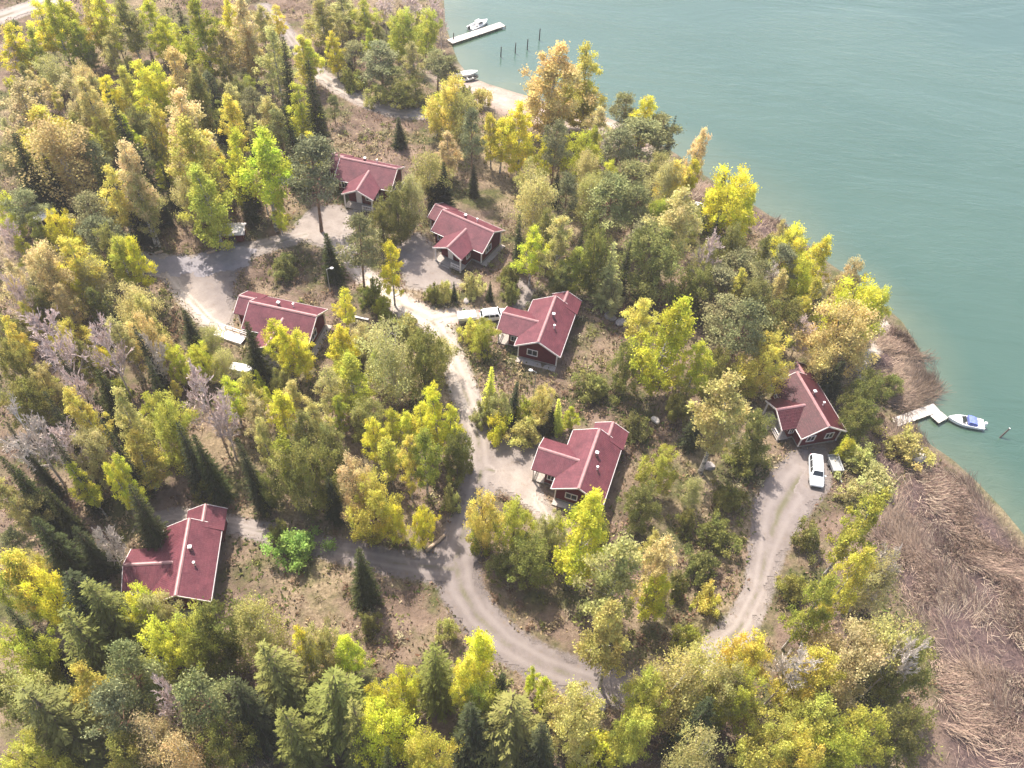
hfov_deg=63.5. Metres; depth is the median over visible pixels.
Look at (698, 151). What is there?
birch tree
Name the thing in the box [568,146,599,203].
broadleaf tree
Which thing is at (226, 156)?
spruce tree
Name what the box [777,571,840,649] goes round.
birch tree
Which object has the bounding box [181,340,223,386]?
broadleaf tree
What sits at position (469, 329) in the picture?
shrub
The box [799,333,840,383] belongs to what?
broadleaf tree
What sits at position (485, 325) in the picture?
broadleaf tree
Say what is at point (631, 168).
pine tree
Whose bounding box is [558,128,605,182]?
broadleaf tree
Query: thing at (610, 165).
broadleaf tree
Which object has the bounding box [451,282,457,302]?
spruce tree
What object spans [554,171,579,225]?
pine tree
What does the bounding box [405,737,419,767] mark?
shrub
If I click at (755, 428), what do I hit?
broadleaf tree
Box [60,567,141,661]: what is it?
spruce tree
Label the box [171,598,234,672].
broadleaf tree
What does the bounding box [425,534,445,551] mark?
log
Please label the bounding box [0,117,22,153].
birch tree
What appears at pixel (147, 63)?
pine tree
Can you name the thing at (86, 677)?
birch tree
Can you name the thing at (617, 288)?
broadleaf tree
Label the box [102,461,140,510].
birch tree
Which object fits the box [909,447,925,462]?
boulder
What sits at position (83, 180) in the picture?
spruce tree
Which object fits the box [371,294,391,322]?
shrub
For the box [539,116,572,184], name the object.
pine tree
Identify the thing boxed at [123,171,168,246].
birch tree
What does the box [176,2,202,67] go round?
spruce tree
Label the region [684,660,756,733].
broadleaf tree
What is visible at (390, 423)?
birch tree
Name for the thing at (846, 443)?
shrub
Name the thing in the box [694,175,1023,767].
dry reeds
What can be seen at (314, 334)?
window
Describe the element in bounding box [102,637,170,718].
pine tree
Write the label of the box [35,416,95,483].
bare tree
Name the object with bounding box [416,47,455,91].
pine tree
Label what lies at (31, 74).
birch tree
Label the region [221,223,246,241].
shed
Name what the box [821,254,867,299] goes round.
broadleaf tree
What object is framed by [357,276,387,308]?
shrub
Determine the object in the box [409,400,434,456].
birch tree
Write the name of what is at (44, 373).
broadleaf tree
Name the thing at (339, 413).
birch tree
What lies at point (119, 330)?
birch tree
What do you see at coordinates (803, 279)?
broadleaf tree
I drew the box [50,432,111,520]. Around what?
spruce tree
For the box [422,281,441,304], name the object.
shrub
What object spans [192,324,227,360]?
broadleaf tree
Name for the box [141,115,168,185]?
birch tree
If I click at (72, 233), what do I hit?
shrub
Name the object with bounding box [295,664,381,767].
spruce tree
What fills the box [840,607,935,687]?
broadleaf tree
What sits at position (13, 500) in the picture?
birch tree
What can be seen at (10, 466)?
spruce tree
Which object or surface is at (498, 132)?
birch tree
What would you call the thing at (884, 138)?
lake
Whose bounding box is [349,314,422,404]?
broadleaf tree
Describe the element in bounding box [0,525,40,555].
pine tree
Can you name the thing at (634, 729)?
broadleaf tree
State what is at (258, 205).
spruce tree
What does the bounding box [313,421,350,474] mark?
broadleaf tree
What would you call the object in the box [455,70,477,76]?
rowing boat
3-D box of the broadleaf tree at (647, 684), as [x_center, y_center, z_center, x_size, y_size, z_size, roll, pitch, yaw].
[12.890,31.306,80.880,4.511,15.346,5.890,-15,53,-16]
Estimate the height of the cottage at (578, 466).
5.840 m
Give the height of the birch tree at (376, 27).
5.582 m
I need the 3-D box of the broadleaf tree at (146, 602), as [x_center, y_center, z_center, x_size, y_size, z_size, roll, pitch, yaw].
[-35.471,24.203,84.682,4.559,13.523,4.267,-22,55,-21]
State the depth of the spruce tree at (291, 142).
128.96 m
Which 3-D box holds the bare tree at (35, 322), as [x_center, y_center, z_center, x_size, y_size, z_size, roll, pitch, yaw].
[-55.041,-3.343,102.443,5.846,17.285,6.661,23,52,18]
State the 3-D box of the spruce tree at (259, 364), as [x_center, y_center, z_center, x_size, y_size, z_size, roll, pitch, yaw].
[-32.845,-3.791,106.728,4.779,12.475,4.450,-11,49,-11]
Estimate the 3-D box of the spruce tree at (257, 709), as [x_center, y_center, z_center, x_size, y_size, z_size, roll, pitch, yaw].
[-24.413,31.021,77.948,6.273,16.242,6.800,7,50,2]
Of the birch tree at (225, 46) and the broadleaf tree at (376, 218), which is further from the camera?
the birch tree at (225, 46)
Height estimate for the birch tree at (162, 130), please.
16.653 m
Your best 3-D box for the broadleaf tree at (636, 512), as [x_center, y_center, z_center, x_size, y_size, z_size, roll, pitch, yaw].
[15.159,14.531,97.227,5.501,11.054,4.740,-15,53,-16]
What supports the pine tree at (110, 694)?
on the ground
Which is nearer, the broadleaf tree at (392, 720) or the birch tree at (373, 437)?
the broadleaf tree at (392, 720)
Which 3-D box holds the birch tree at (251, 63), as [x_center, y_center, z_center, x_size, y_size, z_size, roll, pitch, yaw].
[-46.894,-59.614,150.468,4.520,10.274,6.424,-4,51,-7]
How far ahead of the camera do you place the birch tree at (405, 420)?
101.30 m
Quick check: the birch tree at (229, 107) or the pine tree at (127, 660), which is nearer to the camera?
the pine tree at (127, 660)
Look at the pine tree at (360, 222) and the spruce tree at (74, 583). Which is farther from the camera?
the pine tree at (360, 222)
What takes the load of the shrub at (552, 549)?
on the ground
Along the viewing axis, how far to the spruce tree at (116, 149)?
129.16 m
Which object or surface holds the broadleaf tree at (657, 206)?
on the ground
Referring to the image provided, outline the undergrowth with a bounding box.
[0,0,1011,767]
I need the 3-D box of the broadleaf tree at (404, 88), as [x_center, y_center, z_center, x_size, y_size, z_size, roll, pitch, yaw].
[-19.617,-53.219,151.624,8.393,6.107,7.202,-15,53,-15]
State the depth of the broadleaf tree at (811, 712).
77.52 m
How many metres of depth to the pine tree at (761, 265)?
117.48 m
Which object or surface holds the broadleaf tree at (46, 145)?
on the ground
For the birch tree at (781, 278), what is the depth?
119.41 m
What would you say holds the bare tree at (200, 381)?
on the ground
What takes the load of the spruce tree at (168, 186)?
on the ground
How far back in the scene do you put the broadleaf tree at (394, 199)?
124.16 m
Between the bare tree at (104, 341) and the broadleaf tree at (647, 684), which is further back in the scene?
the bare tree at (104, 341)
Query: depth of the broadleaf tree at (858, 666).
82.59 m
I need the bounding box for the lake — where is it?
[444,0,1023,533]
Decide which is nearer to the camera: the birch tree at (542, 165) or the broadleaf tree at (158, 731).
the broadleaf tree at (158, 731)
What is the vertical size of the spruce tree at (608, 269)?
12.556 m
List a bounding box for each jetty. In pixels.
[446,22,505,45]
[890,403,948,426]
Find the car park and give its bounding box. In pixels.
[131,245,256,276]
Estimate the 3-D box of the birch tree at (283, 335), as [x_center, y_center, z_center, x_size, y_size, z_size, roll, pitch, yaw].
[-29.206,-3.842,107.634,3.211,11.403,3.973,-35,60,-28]
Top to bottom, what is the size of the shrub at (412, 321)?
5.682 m
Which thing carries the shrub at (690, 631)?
on the ground
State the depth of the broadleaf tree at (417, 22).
175.40 m
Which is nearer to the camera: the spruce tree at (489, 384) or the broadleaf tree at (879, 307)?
the spruce tree at (489, 384)
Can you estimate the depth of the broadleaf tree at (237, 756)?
75.55 m
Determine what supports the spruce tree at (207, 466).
on the ground
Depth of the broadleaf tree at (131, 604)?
81.98 m
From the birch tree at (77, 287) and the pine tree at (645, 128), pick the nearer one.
the birch tree at (77, 287)
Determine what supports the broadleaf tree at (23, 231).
on the ground
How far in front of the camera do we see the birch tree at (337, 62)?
154.35 m
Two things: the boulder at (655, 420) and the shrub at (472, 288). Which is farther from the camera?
the shrub at (472, 288)
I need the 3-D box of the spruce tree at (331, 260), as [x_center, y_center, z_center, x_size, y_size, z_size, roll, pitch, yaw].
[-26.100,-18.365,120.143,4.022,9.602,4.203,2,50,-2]
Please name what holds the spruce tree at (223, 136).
on the ground
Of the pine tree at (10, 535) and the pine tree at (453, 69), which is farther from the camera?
the pine tree at (453, 69)
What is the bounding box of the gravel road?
[0,0,884,708]
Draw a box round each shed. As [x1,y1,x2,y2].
[27,207,56,227]
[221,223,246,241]
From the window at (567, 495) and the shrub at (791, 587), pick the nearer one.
the shrub at (791, 587)
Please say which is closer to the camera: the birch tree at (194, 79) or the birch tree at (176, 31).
the birch tree at (194, 79)
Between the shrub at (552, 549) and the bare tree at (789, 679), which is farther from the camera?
the shrub at (552, 549)
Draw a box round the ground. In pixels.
[0,0,1023,767]
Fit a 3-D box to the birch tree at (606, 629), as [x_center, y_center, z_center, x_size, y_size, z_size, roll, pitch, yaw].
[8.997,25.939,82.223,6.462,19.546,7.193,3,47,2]
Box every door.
[229,235,236,241]
[356,192,361,202]
[448,250,452,259]
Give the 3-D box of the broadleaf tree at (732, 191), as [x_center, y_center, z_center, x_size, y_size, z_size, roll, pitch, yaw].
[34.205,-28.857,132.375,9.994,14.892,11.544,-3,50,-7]
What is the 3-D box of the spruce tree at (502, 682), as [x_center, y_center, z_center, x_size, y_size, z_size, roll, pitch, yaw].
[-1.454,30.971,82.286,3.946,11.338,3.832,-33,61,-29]
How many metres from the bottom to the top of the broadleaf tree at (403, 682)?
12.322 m
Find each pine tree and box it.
[0,145,24,187]
[0,185,53,228]
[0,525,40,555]
[9,20,24,37]
[13,489,54,534]
[61,189,117,232]
[65,132,96,188]
[73,212,133,253]
[80,672,155,748]
[81,139,114,194]
[85,50,100,75]
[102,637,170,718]
[115,34,126,58]
[142,59,155,71]
[162,663,248,742]
[202,70,217,105]
[238,85,269,120]
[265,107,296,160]
[279,132,343,232]
[325,95,343,123]
[333,210,385,297]
[340,38,370,71]
[358,39,401,84]
[374,64,409,93]
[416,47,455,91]
[439,62,466,83]
[457,106,490,176]
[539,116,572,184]
[544,139,566,176]
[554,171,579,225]
[578,170,642,238]
[593,120,641,168]
[594,168,613,218]
[596,113,674,176]
[607,91,638,129]
[614,156,650,200]
[618,180,655,240]
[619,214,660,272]
[640,111,686,160]
[692,262,741,306]
[697,292,749,356]
[707,295,779,376]
[713,246,760,294]
[742,258,779,301]
[757,233,782,259]
[764,240,799,287]
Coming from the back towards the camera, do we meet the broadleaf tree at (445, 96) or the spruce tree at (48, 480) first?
the broadleaf tree at (445, 96)
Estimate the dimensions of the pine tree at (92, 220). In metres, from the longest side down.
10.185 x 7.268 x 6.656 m
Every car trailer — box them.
[457,310,479,324]
[826,454,844,482]
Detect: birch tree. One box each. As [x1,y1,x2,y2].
[0,21,36,71]
[0,75,56,145]
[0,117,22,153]
[0,476,51,539]
[1,315,37,365]
[2,257,27,293]
[12,234,40,272]
[16,103,87,178]
[17,302,45,342]
[18,62,33,86]
[19,25,58,75]
[24,69,42,105]
[25,0,63,67]
[25,211,55,252]
[37,0,78,68]
[40,78,60,110]
[51,90,64,118]
[51,282,90,325]
[54,0,89,64]
[55,72,104,133]
[55,234,108,295]
[62,385,114,454]
[64,111,114,164]
[64,461,106,515]
[67,19,96,69]
[67,74,117,144]
[67,659,129,733]
[69,277,95,317]
[70,57,82,78]
[72,338,100,389]
[77,0,111,64]
[83,286,117,324]
[88,0,124,64]
[89,116,118,159]
[97,163,139,241]
[98,75,128,120]
[99,35,125,77]
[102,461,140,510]
[103,313,145,379]
[105,109,130,149]
[107,0,148,68]
[107,233,146,289]
[109,385,160,460]
[110,452,147,505]
[113,64,149,119]
[114,137,161,246]
[118,427,172,490]
[120,114,143,152]
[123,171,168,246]
[124,56,136,77]
[124,235,157,300]
[128,291,170,344]
[129,58,167,127]
[136,0,174,62]
[138,390,178,441]
[140,100,183,189]
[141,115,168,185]
[146,58,178,116]
[148,15,179,48]
[155,21,185,69]
[155,159,178,190]
[161,45,191,107]
[164,112,230,226]
[165,87,217,183]
[168,380,182,400]
[171,23,181,43]
[175,162,237,250]
[177,0,232,85]
[184,58,214,139]
[186,73,222,150]
[201,129,225,172]
[205,23,245,80]
[213,373,246,427]
[215,93,248,151]
[216,124,260,208]
[217,98,232,132]
[218,0,243,63]
[220,63,235,91]
[221,82,247,126]
[228,0,258,79]
[233,123,293,231]
[237,369,271,420]
[244,28,265,80]
[244,392,273,436]
[247,113,261,145]
[250,4,274,52]
[251,24,297,109]
[253,168,268,214]
[253,369,265,394]
[253,415,279,474]
[256,94,285,152]
[260,317,289,368]
[262,386,275,416]
[264,388,297,440]
[269,4,288,41]
[269,430,313,501]
[270,187,292,233]
[270,324,305,381]
[277,326,316,379]
[282,378,310,415]
[285,80,322,137]
[286,409,321,474]
[289,624,324,675]
[292,34,322,86]
[294,155,310,194]
[298,0,346,50]
[299,39,325,88]
[302,129,329,178]
[303,399,334,441]
[312,364,352,415]
[321,31,347,76]
[324,323,365,371]
[325,0,360,34]
[327,349,382,415]
[329,394,349,437]
[331,287,355,327]
[333,633,375,674]
[340,21,348,46]
[344,0,382,37]
[360,28,378,51]
[360,416,391,471]
[364,348,382,388]
[372,21,383,41]
[376,436,406,485]
[378,406,402,450]
[380,239,404,305]
[392,409,418,452]
[395,432,421,500]
[400,41,427,94]
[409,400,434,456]
[410,426,444,496]
[420,92,447,135]
[421,380,458,448]
[434,130,467,179]
[440,403,466,462]
[448,651,481,706]
[461,626,498,695]
[479,111,497,168]
[487,117,517,172]
[491,99,541,179]
[510,223,550,286]
[512,156,539,194]
[512,178,530,212]
[518,39,598,134]
[523,665,541,695]
[530,206,556,265]
[533,135,553,176]
[533,675,558,711]
[536,213,574,277]
[546,487,611,593]
[552,73,588,126]
[552,246,591,292]
[560,406,580,431]
[562,135,570,164]
[566,79,610,130]
[568,39,603,128]
[571,530,645,623]
[571,596,632,688]
[579,210,601,252]
[581,105,612,147]
[587,125,601,152]
[587,230,599,278]
[619,297,662,354]
[624,294,697,395]
[628,94,662,160]
[629,570,674,622]
[631,531,679,608]
[636,528,659,569]
[640,183,704,272]
[651,158,689,208]
[671,338,716,401]
[677,156,701,201]
[682,124,711,188]
[682,208,703,244]
[685,365,754,473]
[698,196,716,234]
[727,267,746,317]
[731,183,758,235]
[747,233,773,278]
[765,268,788,313]
[766,218,785,249]
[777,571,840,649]
[796,275,824,319]
[799,233,835,288]
[806,543,878,634]
[821,485,893,576]
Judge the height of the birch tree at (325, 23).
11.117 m
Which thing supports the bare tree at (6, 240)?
on the ground
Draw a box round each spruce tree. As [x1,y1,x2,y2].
[0,455,70,516]
[4,607,73,683]
[5,421,47,479]
[10,131,60,224]
[14,681,132,767]
[15,469,64,541]
[17,441,67,499]
[30,515,115,586]
[41,236,67,273]
[42,155,79,217]
[42,388,101,482]
[43,486,88,540]
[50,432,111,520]
[55,351,104,422]
[57,604,141,699]
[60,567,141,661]
[71,525,122,583]
[77,164,91,194]
[77,576,163,657]
[91,158,118,218]
[95,369,145,449]
[100,419,157,502]
[101,293,135,357]
[105,90,170,204]
[113,141,127,184]
[124,59,135,87]
[124,651,199,722]
[127,194,160,249]
[128,484,170,551]
[133,326,176,398]
[134,151,168,232]
[145,130,169,181]
[147,356,166,409]
[149,47,159,71]
[155,184,175,228]
[160,162,182,213]
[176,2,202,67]
[176,421,212,503]
[181,310,209,359]
[191,434,238,507]
[207,73,230,142]
[223,146,239,196]
[227,676,284,764]
[235,438,275,520]
[237,167,260,226]
[242,111,252,146]
[243,321,277,392]
[247,179,262,210]
[249,135,259,172]
[253,638,321,719]
[273,705,336,767]
[279,37,305,138]
[281,102,315,194]
[285,139,292,174]
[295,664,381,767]
[305,60,334,176]
[317,93,327,126]
[320,233,348,287]
[324,476,344,529]
[341,697,383,767]
[348,547,383,617]
[380,745,394,767]
[390,117,408,150]
[409,641,461,725]
[433,161,455,205]
[446,700,498,767]
[449,688,553,767]
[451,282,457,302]
[466,165,480,198]
[481,367,496,416]
[484,671,508,709]
[485,282,494,302]
[506,382,519,425]
[511,214,525,272]
[514,721,561,767]
[538,407,556,437]
[550,168,560,208]
[551,398,564,437]
[569,227,584,269]
[586,241,622,312]
[615,242,631,296]
[657,695,715,767]
[659,114,676,163]
[674,399,705,455]
[701,206,722,250]
[818,360,845,402]
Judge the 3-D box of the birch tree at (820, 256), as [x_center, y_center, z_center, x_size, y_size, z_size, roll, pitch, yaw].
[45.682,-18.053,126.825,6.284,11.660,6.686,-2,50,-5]
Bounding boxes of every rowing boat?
[229,362,252,372]
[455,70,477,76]
[459,75,477,81]
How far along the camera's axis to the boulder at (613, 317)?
122.93 m
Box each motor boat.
[467,19,486,31]
[948,415,987,429]
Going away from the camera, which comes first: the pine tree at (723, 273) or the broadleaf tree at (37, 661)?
the broadleaf tree at (37, 661)
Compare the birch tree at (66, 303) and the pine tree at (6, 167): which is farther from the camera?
the pine tree at (6, 167)
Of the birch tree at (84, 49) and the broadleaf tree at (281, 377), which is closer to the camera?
the broadleaf tree at (281, 377)
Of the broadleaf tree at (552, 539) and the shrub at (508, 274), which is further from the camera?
the shrub at (508, 274)
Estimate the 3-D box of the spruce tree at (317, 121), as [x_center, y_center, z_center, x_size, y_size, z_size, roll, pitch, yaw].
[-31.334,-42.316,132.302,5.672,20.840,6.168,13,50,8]
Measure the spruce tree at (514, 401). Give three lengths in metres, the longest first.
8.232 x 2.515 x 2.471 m
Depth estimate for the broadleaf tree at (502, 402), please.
106.22 m
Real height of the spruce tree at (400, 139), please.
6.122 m
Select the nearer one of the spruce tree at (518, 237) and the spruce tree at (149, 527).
the spruce tree at (149, 527)
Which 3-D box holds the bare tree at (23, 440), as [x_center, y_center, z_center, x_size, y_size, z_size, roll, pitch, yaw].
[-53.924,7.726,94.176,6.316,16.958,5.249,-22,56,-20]
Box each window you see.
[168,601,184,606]
[312,328,316,340]
[486,243,491,253]
[510,335,516,341]
[527,348,537,356]
[547,475,554,480]
[565,492,577,500]
[805,435,816,441]
[824,432,834,438]
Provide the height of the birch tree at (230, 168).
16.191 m
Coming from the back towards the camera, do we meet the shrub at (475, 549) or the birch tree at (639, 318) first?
the birch tree at (639, 318)
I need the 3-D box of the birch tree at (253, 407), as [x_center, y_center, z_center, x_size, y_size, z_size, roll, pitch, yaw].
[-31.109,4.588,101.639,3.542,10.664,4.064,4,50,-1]
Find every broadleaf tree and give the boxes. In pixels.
[0,113,117,214]
[0,188,27,236]
[0,268,31,329]
[0,311,33,350]
[0,338,38,387]
[0,374,66,432]
[0,545,56,623]
[0,546,58,625]
[0,620,72,694]
[0,663,56,729]
[0,665,81,748]
[0,727,83,767]
[2,74,25,98]
[17,565,75,633]
[21,237,89,315]
[22,548,54,582]
[23,285,64,330]
[26,360,66,405]
[29,52,77,96]
[42,207,86,259]
[46,316,96,366]
[55,425,124,490]
[68,55,99,92]
[74,252,119,310]
[84,131,106,155]
[87,73,104,105]
[90,220,136,287]
[103,278,164,338]
[103,729,168,767]
[118,579,182,648]
[123,308,174,377]
[124,104,148,150]
[127,703,199,767]
[133,588,186,656]
[133,612,199,682]
[145,720,225,767]
[147,386,199,475]
[163,341,190,384]
[169,174,202,228]
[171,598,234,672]
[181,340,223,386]
[187,596,252,684]
[191,714,264,767]
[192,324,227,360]
[196,62,216,91]
[202,346,238,382]
[229,74,256,121]
[229,589,299,672]
[243,74,258,106]
[252,466,290,516]
[266,446,307,505]
[268,366,292,394]
[280,433,345,519]
[294,614,344,683]
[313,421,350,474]
[333,448,373,527]
[343,464,407,547]
[348,320,377,363]
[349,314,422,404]
[349,396,388,443]
[351,693,421,767]
[363,677,402,726]
[367,201,402,253]
[372,179,420,247]
[374,502,409,544]
[382,73,426,109]
[383,661,422,726]
[384,5,426,62]
[395,169,429,230]
[399,322,459,400]
[401,720,465,767]
[407,148,455,202]
[408,503,441,550]
[414,5,442,58]
[415,18,421,32]
[422,70,476,141]
[423,178,452,210]
[424,333,457,381]
[442,425,472,487]
[446,86,482,153]
[449,680,500,734]
[463,485,505,550]
[466,316,501,359]
[481,389,515,425]
[483,549,522,587]
[488,531,557,591]
[491,492,538,557]
[508,155,558,243]
[527,382,557,427]
[532,508,569,551]
[534,674,606,767]
[543,262,576,295]
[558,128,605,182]
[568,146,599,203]
[568,169,603,225]
[576,222,613,297]
[595,274,624,318]
[596,157,623,199]
[606,335,642,395]
[607,700,655,767]
[608,663,672,740]
[612,217,688,306]
[616,478,665,540]
[622,643,705,737]
[632,442,681,496]
[641,150,670,197]
[643,154,685,211]
[648,196,671,230]
[655,633,725,741]
[660,716,732,767]
[664,380,694,427]
[667,260,717,312]
[675,475,704,512]
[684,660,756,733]
[686,237,718,277]
[696,163,761,241]
[696,345,737,407]
[702,661,769,738]
[707,625,775,682]
[714,221,752,282]
[721,707,808,767]
[728,327,796,399]
[729,408,778,465]
[734,274,775,330]
[752,291,806,350]
[758,220,812,289]
[760,641,847,722]
[762,717,825,767]
[770,690,843,766]
[773,292,881,382]
[777,249,815,305]
[787,721,866,767]
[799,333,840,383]
[801,605,893,717]
[812,272,886,345]
[817,699,895,767]
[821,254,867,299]
[834,542,903,618]
[836,367,893,429]
[836,398,883,443]
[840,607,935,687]
[856,284,893,340]
[863,631,939,711]
[863,699,938,767]
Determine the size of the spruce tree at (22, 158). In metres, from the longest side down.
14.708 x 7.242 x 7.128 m
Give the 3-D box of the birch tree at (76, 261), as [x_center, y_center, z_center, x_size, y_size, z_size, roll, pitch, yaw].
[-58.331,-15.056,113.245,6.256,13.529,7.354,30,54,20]
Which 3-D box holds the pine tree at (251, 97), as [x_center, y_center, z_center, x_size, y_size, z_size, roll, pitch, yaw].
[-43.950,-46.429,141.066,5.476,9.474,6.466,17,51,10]
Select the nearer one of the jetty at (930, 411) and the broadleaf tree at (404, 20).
the jetty at (930, 411)
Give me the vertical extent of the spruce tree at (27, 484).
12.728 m
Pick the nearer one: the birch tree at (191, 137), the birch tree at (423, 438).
the birch tree at (423, 438)
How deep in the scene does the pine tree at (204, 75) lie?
143.78 m
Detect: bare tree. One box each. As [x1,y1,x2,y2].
[0,40,28,77]
[0,216,29,271]
[0,272,42,337]
[0,393,65,486]
[15,304,97,384]
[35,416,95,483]
[60,367,107,433]
[87,310,134,402]
[91,524,126,567]
[136,332,168,378]
[151,674,199,746]
[181,358,236,443]
[208,389,242,459]
[376,0,395,33]
[401,0,422,23]
[419,0,443,19]
[434,7,448,48]
[598,139,618,168]
[690,227,723,281]
[763,260,780,285]
[763,642,823,705]
[786,314,818,363]
[849,542,902,612]
[860,636,931,695]
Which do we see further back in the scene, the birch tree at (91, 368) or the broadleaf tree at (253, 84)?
the broadleaf tree at (253, 84)
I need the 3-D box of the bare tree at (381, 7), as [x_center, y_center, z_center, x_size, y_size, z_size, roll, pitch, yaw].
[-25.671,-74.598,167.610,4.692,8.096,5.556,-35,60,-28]
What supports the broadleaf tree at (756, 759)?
on the ground
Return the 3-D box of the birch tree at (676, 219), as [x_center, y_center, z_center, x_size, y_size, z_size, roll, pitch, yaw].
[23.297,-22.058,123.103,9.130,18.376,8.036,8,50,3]
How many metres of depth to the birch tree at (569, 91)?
148.28 m
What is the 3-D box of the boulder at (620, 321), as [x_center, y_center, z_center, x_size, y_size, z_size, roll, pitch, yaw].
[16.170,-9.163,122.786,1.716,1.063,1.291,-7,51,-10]
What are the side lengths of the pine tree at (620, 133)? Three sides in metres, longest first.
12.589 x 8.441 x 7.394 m
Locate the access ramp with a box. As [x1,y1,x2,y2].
[214,322,245,345]
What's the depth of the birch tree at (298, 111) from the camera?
135.29 m
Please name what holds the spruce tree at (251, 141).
on the ground
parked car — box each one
[479,307,504,320]
[807,453,825,488]
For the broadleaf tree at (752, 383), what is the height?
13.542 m
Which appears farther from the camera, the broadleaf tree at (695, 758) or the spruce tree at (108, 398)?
the spruce tree at (108, 398)
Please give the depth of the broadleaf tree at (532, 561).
91.17 m
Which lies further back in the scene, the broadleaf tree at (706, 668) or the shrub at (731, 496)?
the shrub at (731, 496)
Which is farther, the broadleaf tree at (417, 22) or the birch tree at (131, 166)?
the broadleaf tree at (417, 22)
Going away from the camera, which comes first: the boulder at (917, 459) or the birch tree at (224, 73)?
the boulder at (917, 459)
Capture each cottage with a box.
[121,504,227,618]
[233,291,331,367]
[328,152,404,212]
[427,202,504,272]
[497,291,581,371]
[531,421,628,511]
[762,361,846,446]
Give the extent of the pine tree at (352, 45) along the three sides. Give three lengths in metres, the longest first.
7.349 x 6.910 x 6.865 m
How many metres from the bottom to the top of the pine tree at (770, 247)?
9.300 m
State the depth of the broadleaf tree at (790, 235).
122.19 m
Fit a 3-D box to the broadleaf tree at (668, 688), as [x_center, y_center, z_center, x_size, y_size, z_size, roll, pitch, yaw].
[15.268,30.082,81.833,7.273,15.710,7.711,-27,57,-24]
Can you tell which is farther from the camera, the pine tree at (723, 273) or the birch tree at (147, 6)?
the birch tree at (147, 6)
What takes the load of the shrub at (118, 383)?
on the ground
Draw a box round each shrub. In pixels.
[37,373,63,401]
[66,226,81,253]
[91,345,118,378]
[111,378,136,401]
[191,480,216,505]
[257,525,337,574]
[266,518,288,546]
[267,251,300,283]
[311,738,331,767]
[337,65,367,94]
[352,612,384,641]
[353,338,375,374]
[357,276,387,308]
[362,82,388,109]
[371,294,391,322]
[387,311,418,346]
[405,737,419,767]
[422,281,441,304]
[434,617,460,644]
[435,279,458,304]
[439,482,460,513]
[456,84,474,103]
[456,315,482,344]
[456,443,474,473]
[458,270,486,301]
[466,87,493,112]
[468,399,488,430]
[469,529,493,557]
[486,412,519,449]
[496,261,520,287]
[500,281,520,305]
[502,415,544,451]
[515,394,540,421]
[530,526,564,553]
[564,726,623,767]
[571,368,620,405]
[596,512,611,546]
[621,408,653,444]
[666,506,696,540]
[668,569,688,601]
[669,621,704,653]
[681,542,721,587]
[684,509,745,559]
[689,577,723,619]
[710,478,749,514]
[719,444,770,478]
[774,573,814,603]
[789,515,825,566]
[829,434,855,461]
[831,458,898,507]
[832,477,875,515]
[839,431,879,477]
[870,422,939,471]
[873,372,905,404]
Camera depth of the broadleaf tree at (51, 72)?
143.03 m
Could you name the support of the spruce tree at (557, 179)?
on the ground
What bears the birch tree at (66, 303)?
on the ground
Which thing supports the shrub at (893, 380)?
on the ground
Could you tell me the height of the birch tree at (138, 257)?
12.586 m
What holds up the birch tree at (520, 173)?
on the ground
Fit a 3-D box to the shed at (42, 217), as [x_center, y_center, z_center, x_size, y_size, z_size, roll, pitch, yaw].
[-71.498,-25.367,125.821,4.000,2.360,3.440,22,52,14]
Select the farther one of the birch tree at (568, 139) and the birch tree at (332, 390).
the birch tree at (568, 139)
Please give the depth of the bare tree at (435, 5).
174.14 m
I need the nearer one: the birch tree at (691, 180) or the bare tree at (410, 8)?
the birch tree at (691, 180)
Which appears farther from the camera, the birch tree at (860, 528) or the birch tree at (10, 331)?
the birch tree at (10, 331)
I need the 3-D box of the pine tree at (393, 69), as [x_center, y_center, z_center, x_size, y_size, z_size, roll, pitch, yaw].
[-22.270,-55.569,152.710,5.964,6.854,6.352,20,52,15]
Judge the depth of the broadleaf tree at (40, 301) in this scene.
110.71 m
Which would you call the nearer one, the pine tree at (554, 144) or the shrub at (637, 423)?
the shrub at (637, 423)
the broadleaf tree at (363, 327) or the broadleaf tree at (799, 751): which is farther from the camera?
the broadleaf tree at (363, 327)
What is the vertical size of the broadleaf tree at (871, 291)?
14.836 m
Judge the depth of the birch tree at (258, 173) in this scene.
126.98 m
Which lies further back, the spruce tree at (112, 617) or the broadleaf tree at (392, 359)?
the broadleaf tree at (392, 359)
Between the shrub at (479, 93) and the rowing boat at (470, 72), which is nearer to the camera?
the shrub at (479, 93)
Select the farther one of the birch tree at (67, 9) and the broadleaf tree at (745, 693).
the birch tree at (67, 9)
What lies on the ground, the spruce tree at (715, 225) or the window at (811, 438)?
the spruce tree at (715, 225)
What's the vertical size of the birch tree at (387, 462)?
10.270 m
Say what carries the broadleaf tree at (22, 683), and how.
on the ground
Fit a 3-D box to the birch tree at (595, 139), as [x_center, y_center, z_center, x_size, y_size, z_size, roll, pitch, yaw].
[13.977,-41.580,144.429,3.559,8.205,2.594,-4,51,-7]
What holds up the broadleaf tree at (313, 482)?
on the ground
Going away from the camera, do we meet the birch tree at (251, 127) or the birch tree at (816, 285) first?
the birch tree at (816, 285)
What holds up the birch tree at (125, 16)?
on the ground
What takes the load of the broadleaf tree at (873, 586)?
on the ground
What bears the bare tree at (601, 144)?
on the ground
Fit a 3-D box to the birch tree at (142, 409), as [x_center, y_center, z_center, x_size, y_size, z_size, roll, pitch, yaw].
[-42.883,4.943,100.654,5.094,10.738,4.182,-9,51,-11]
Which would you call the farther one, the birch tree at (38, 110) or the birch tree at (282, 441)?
the birch tree at (38, 110)
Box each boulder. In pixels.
[604,312,616,320]
[616,318,625,325]
[651,416,659,423]
[704,461,714,469]
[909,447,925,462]

